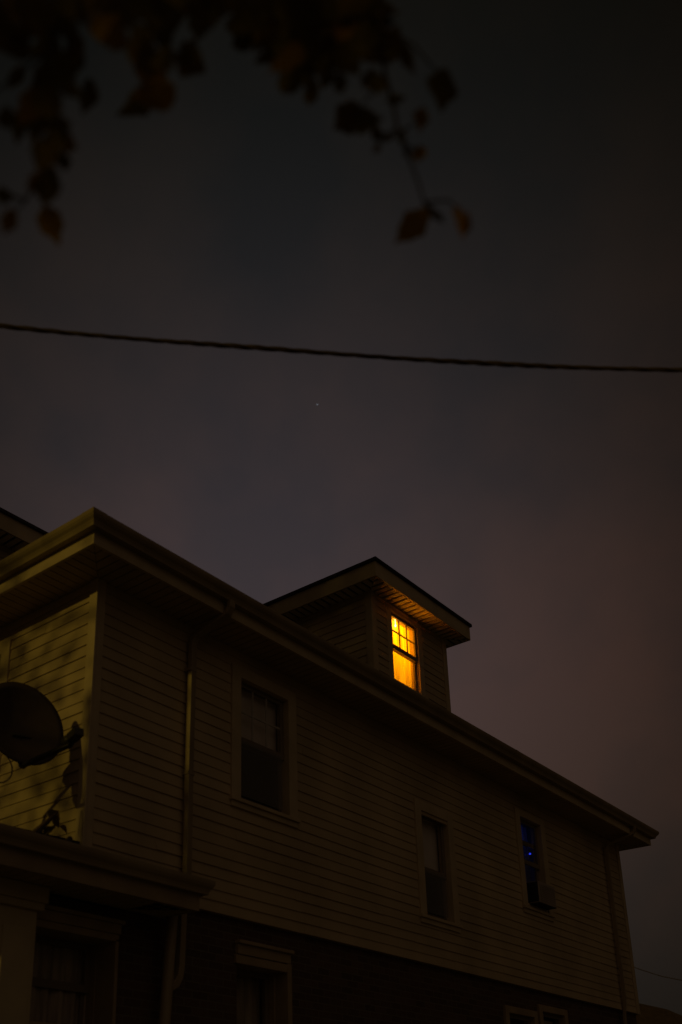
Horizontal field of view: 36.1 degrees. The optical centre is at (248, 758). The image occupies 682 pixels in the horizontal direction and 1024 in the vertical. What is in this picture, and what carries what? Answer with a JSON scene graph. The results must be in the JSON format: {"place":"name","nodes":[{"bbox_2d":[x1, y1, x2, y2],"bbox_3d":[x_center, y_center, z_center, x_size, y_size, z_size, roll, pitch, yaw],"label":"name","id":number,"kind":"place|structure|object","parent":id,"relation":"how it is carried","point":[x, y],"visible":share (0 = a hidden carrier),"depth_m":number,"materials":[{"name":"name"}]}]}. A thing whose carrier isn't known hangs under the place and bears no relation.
{"place":"outdoors","nodes":[
{"label":"outdoors","id":0,"kind":"place"},
{"bbox_2d":[32,809,74,842],"bbox_3d":[-1.522,0.533,8.097,0.096,0.291,0.455,-15,-26,35],"label":"mount","id":1,"kind":"object","parent":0,"point":[53,817],"visible":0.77,"depth_m":8.10,"materials":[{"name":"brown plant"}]},
{"bbox_2d":[0,507,658,1023],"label":"house","id":2,"kind":"structure","parent":0,"point":[200,863],"depth_m":10.98,"materials":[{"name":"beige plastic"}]},
{"bbox_2d":[0,638,11,769],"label":"window","id":3,"kind":"structure","parent":2,"relation":"in","point":[5,647],"depth_m":10.41,"materials":[{"name":"plastic"}]},
{"bbox_2d":[0,682,83,782],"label":"satellite dish","id":4,"kind":"object","parent":2,"relation":"attached to","point":[31,730],"visible":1,"depth_m":8.93,"materials":[{"name":"brown paint"}]},
{"bbox_2d":[29,943,85,1023],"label":"curtain","id":5,"kind":"object","parent":2,"relation":"hanging from","point":[56,963],"visible":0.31,"depth_m":8.73,"materials":[{"name":"grey fabric"}]},
{"bbox_2d":[29,904,125,1023],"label":"window","id":6,"kind":"structure","parent":2,"relation":"in","point":[97,936],"depth_m":8.77,"materials":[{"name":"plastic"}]},
{"bbox_2d":[237,975,259,1023],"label":"curtain","id":7,"kind":"object","parent":2,"relation":"hanging from","point":[248,1000],"visible":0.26,"depth_m":10.54,"materials":[{"name":"grey fabric"}]},
{"bbox_2d":[241,689,276,750],"bbox_3d":[0.056,-0.382,11.301,0.027,0.677,0.770,-17,-27,38],"label":"roller blind","id":8,"kind":"object","parent":2,"relation":"attached to","point":[259,726],"visible":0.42,"depth_m":11.38,"materials":[{"name":"grey fabric"}]},
{"bbox_2d":[234,939,293,1023],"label":"window","id":9,"kind":"structure","parent":2,"relation":"in","point":[271,964],"depth_m":10.48,"materials":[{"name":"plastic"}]},
{"bbox_2d":[229,662,300,827],"bbox_3d":[0.125,-0.117,11.133,0.195,1.588,1.112,-17,-27,38],"label":"window","id":10,"kind":"structure","parent":2,"relation":"in","point":[259,773],"depth_m":11.12,"materials":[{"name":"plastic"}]},
{"bbox_2d":[392,620,411,687],"bbox_3d":[2.164,-1.485,15.123,0.041,1.180,0.760,-17,-27,38],"label":"curtain","id":11,"kind":"object","parent":2,"relation":"hanging from","point":[402,669],"visible":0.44,"depth_m":15.20,"materials":[{"name":"fabric"}]},
{"bbox_2d":[385,601,428,698],"bbox_3d":[2.231,-1.506,15.062,0.195,1.313,0.980,-17,-27,38],"label":"window","id":12,"kind":"structure","parent":2,"relation":"in","point":[415,656],"depth_m":15.20,"materials":[{"name":"plastic"}]},
{"bbox_2d":[413,798,462,932],"bbox_3d":[2.353,1.380,13.300,0.195,1.591,0.970,-17,-27,38],"label":"window","id":13,"kind":"structure","parent":2,"relation":"in","point":[438,891],"depth_m":13.28,"materials":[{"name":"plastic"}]},
{"bbox_2d":[422,819,438,871],"bbox_3d":[2.282,1.141,13.457,0.027,0.757,0.630,-17,-27,38],"label":"roller blind","id":14,"kind":"object","parent":13,"relation":"attached to","point":[430,845],"visible":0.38,"depth_m":13.58,"materials":[{"name":"grey fabric"}]},
{"bbox_2d":[503,1005,538,1023],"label":"window","id":15,"kind":"structure","parent":2,"relation":"in","point":[528,1016],"depth_m":14.14,"materials":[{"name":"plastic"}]},
{"bbox_2d":[513,807,555,921],"bbox_3d":[4.182,1.591,15.467,0.195,1.568,0.980,-17,-27,38],"label":"window","id":16,"kind":"structure","parent":2,"relation":"in","point":[540,865],"depth_m":15.62,"materials":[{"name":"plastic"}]},
{"bbox_2d":[521,825,530,882],"bbox_3d":[4.061,1.597,15.578,0.054,1.300,0.640,-17,-27,38],"label":"curtain","id":17,"kind":"object","parent":16,"relation":"hanging from","point":[526,854],"visible":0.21,"depth_m":15.81,"materials":[{"name":"blue fabric"}]},
{"bbox_2d":[527,881,556,909],"bbox_3d":[4.153,2.037,15.338,0.522,0.334,0.590,-17,-27,38],"label":"air conditioner","id":18,"kind":"object","parent":16,"relation":"in","point":[541,895],"visible":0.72,"depth_m":15.11,"materials":[{"name":"white metal"}]},
{"bbox_2d":[537,1004,568,1023],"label":"window","id":19,"kind":"structure","parent":2,"relation":"in","point":[560,1016],"depth_m":14.88,"materials":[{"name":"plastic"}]},
{"bbox_2d":[0,323,681,372],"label":"overhead cable","id":20,"kind":"object","parent":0,"point":[323,352],"visible":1,"depth_m":6.19,"materials":[{"name":"black rubber"}]},
{"bbox_2d":[0,0,681,1014],"label":"sky","id":21,"kind":"structure","parent":0,"point":[542,508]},
{"bbox_2d":[634,967,681,980],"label":"overhead cable","id":22,"kind":"object","parent":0,"point":[658,975],"visible":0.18,"depth_m":39.98,"materials":[{"name":"black rubber"}]},
{"bbox_2d":[636,1003,681,1023],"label":"neighbouring house","id":23,"kind":"structure","parent":0,"point":[652,1014],"depth_m":29.56,"materials":[{"name":"brown"}]},
{"label":"ground","id":24,"kind":"structure","parent":0,"visible":0},
{"bbox_2d":[0,0,471,245],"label":"street tree","id":25,"kind":"object","parent":24,"relation":"on","point":[288,36],"visible":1,"depth_m":2.24,"materials":[{"name":"brown plant"}]}
]}

